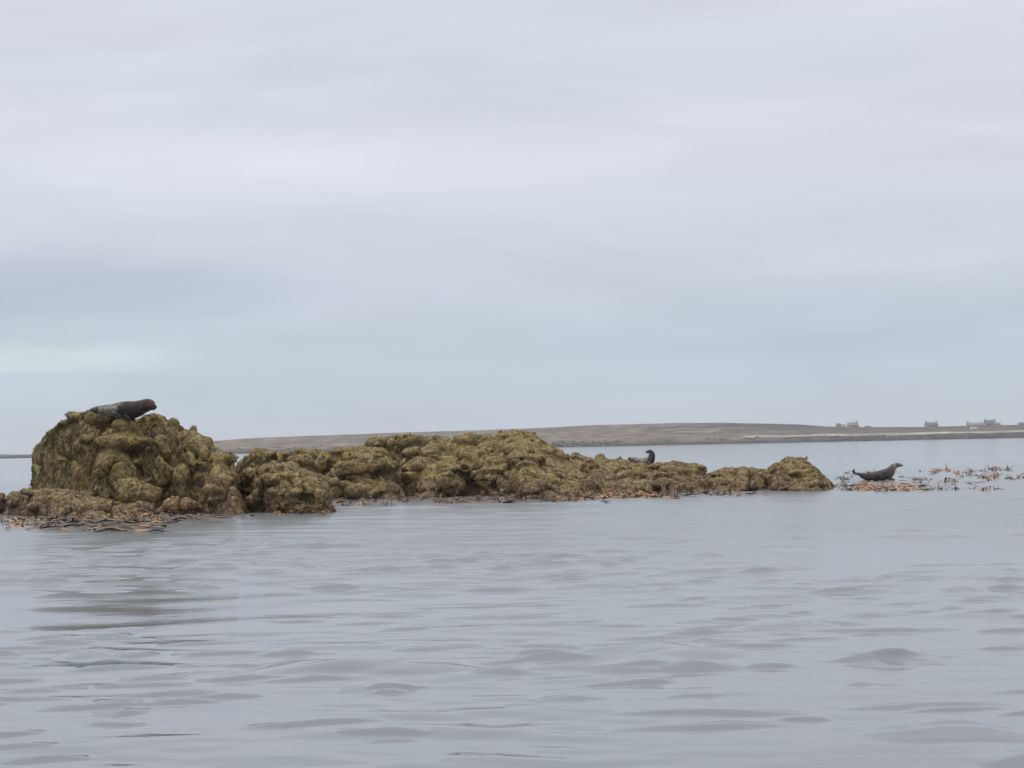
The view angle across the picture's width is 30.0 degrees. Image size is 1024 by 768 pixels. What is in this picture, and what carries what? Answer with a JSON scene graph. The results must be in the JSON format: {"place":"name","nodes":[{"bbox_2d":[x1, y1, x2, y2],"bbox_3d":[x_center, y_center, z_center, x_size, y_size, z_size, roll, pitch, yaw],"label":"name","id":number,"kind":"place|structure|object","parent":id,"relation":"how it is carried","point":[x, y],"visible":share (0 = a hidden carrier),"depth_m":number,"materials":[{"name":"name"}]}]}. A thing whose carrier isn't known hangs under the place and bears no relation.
{"place":"outdoors","nodes":[
{"label":"outdoors","id":0,"kind":"place"},
{"bbox_2d":[0,438,1023,767],"bbox_3d":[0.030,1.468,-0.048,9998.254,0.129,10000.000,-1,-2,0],"label":"sea water","id":1,"kind":"structure","parent":0,"point":[840,628],"depth_m":15.55,"materials":[{"name":"grey liquid"}]},
{"bbox_2d":[0,514,19,521],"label":"kelp tuft","id":2,"kind":"object","parent":1,"relation":"on","point":[15,517],"visible":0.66,"depth_m":42.74,"materials":[{"name":"brown plant"}]},
{"bbox_2d":[70,511,86,521],"bbox_3d":[-9.574,2.947,42.112,0.398,0.288,0.531,0,-2,-26],"label":"kelp tuft","id":3,"kind":"object","parent":1,"relation":"on","point":[74,518],"visible":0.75,"depth_m":42.08,"materials":[{"name":"brown plant"}]},
{"bbox_2d":[3,519,160,530],"bbox_3d":[-8.939,2.927,39.893,3.260,0.069,7.516,-1,-2,-14],"label":"floating kelp","id":4,"kind":"object","parent":1,"relation":"on","point":[94,524],"visible":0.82,"depth_m":38.81},
{"bbox_2d":[0,487,168,518],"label":"shelf","id":5,"kind":"object","parent":1,"relation":"in","point":[50,502],"visible":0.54,"depth_m":46.08,"materials":[{"name":"brown stone"}]},
{"bbox_2d":[0,514,254,532],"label":"floating kelp","id":6,"kind":"object","parent":1,"relation":"on","point":[82,524],"visible":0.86,"depth_m":40.60},
{"bbox_2d":[30,410,249,514],"bbox_3d":[-9.166,2.214,49.908,4.958,3.154,11.370,0,-2,-25],"label":"tall boulder","id":7,"kind":"object","parent":1,"relation":"in","point":[150,462],"visible":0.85,"depth_m":47.10,"materials":[{"name":"brown stone"}]},
{"bbox_2d":[80,399,156,420],"bbox_3d":[-9.752,0.649,47.410,1.905,0.545,0.583,-1,-2,0],"label":"seal","id":8,"kind":"object","parent":7,"relation":"on","point":[130,410],"visible":1,"depth_m":47.24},
{"bbox_2d":[238,461,335,513],"bbox_3d":[-5.403,2.760,47.261,2.587,1.741,5.195,-1,-2,-18],"label":"round boulder","id":9,"kind":"object","parent":1,"relation":"in","point":[288,487],"visible":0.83,"depth_m":45.81,"materials":[{"name":"brown stone"}]},
{"bbox_2d":[236,445,406,498],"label":"rock","id":10,"kind":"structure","parent":1,"relation":"in","point":[360,472],"depth_m":58.19,"materials":[{"name":"brown stone"}]},
{"bbox_2d":[363,432,450,472],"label":"rock","id":11,"kind":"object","parent":1,"relation":"in","point":[395,445],"depth_m":74.06,"materials":[{"name":"brown stone"}]},
{"bbox_2d":[397,429,607,498],"bbox_3d":[-0.335,2.651,59.149,7.782,2.517,11.708,-1,-2,0],"label":"central mound","id":12,"kind":"object","parent":1,"relation":"in","point":[514,463],"visible":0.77,"depth_m":57.65,"materials":[{"name":"brown stone"}]},
{"bbox_2d":[334,491,768,502],"bbox_3d":[0.176,3.159,52.836,13.822,0.087,8.538,-2,-2,14],"label":"floating kelp","id":13,"kind":"object","parent":1,"relation":"on","point":[585,497],"visible":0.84,"depth_m":52.71},
{"bbox_2d":[571,452,710,494],"bbox_3d":[4.152,3.064,62.724,5.674,1.739,17.476,-1,-2,0],"label":"seal ledge","id":14,"kind":"object","parent":1,"relation":"in","point":[618,474],"visible":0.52,"depth_m":58.62,"materials":[{"name":"brown stone"}]},
{"bbox_2d":[628,450,654,464],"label":"seal","id":15,"kind":"object","parent":14,"relation":"on","point":[649,459],"visible":0.73,"depth_m":66.86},
{"bbox_2d":[706,466,770,491],"bbox_3d":[7.131,3.179,60.031,2.677,1.215,7.048,-1,-2,6],"label":"saddle rock","id":16,"kind":"object","parent":1,"relation":"in","point":[739,479],"visible":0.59,"depth_m":58.23,"materials":[{"name":"brown stone"}]},
{"bbox_2d":[596,483,928,497],"bbox_3d":[8.504,3.057,55.028,13.180,0.075,6.445,0,-2,-34],"label":"floating kelp","id":17,"kind":"object","parent":1,"relation":"on","point":[894,489],"visible":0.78,"depth_m":53.26},
{"bbox_2d":[758,455,838,490],"bbox_3d":[9.077,2.946,58.820,3.033,1.525,8.826,-1,-2,0],"label":"end boulder","id":18,"kind":"object","parent":1,"relation":"in","point":[790,473],"visible":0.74,"depth_m":57.08,"materials":[{"name":"brown stone"}]},
{"bbox_2d":[839,474,1015,491],"bbox_3d":[13.954,3.237,64.077,5.812,0.083,24.395,-2,-2,12],"label":"floating kelp","id":19,"kind":"object","parent":1,"relation":"on","point":[916,478],"visible":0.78,"depth_m":61.31},
{"bbox_2d":[852,463,902,480],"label":"seal","id":20,"kind":"object","parent":19,"relation":"on","point":[888,473],"visible":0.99,"depth_m":66.79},
{"bbox_2d":[944,477,955,481],"bbox_3d":[14.402,3.171,62.837,0.379,0.222,0.706,-1,-2,3],"label":"kelp tuft","id":21,"kind":"object","parent":1,"relation":"in","point":[945,479],"visible":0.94,"depth_m":62.76,"materials":[{"name":"brown plant"}]},
{"bbox_2d":[0,423,1023,458],"bbox_3d":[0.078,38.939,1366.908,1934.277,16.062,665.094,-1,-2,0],"label":"coast","id":22,"kind":"structure","parent":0,"point":[735,433],"depth_m":1180.88},
{"bbox_2d":[0,432,1023,457],"bbox_3d":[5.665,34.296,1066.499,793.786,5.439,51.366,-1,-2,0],"label":"shore stones","id":23,"kind":"object","parent":22,"relation":"on","point":[948,436],"visible":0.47,"depth_m":1051.98,"materials":[{"name":"grey stone"}]},
{"bbox_2d":[847,421,858,426],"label":"cottage","id":24,"kind":"structure","parent":22,"relation":"on","point":[852,424],"depth_m":1332.23,"materials":[{"name":"stone"}]},
{"bbox_2d":[924,421,937,426],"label":"cottage","id":25,"kind":"structure","parent":22,"relation":"on","point":[929,424],"depth_m":1332.90,"materials":[{"name":"stone"}]},
{"bbox_2d":[966,421,983,425],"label":"farm building","id":26,"kind":"structure","parent":22,"relation":"on","point":[975,424],"depth_m":1332.87,"materials":[{"name":"stone"}]},
{"bbox_2d":[984,419,995,424],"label":"cottage","id":27,"kind":"structure","parent":22,"relation":"on","point":[988,422],"depth_m":1342.30,"materials":[{"name":"stone"}]},
{"bbox_2d":[0,0,1023,454],"label":"sky","id":28,"kind":"structure","parent":0,"point":[243,219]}
]}

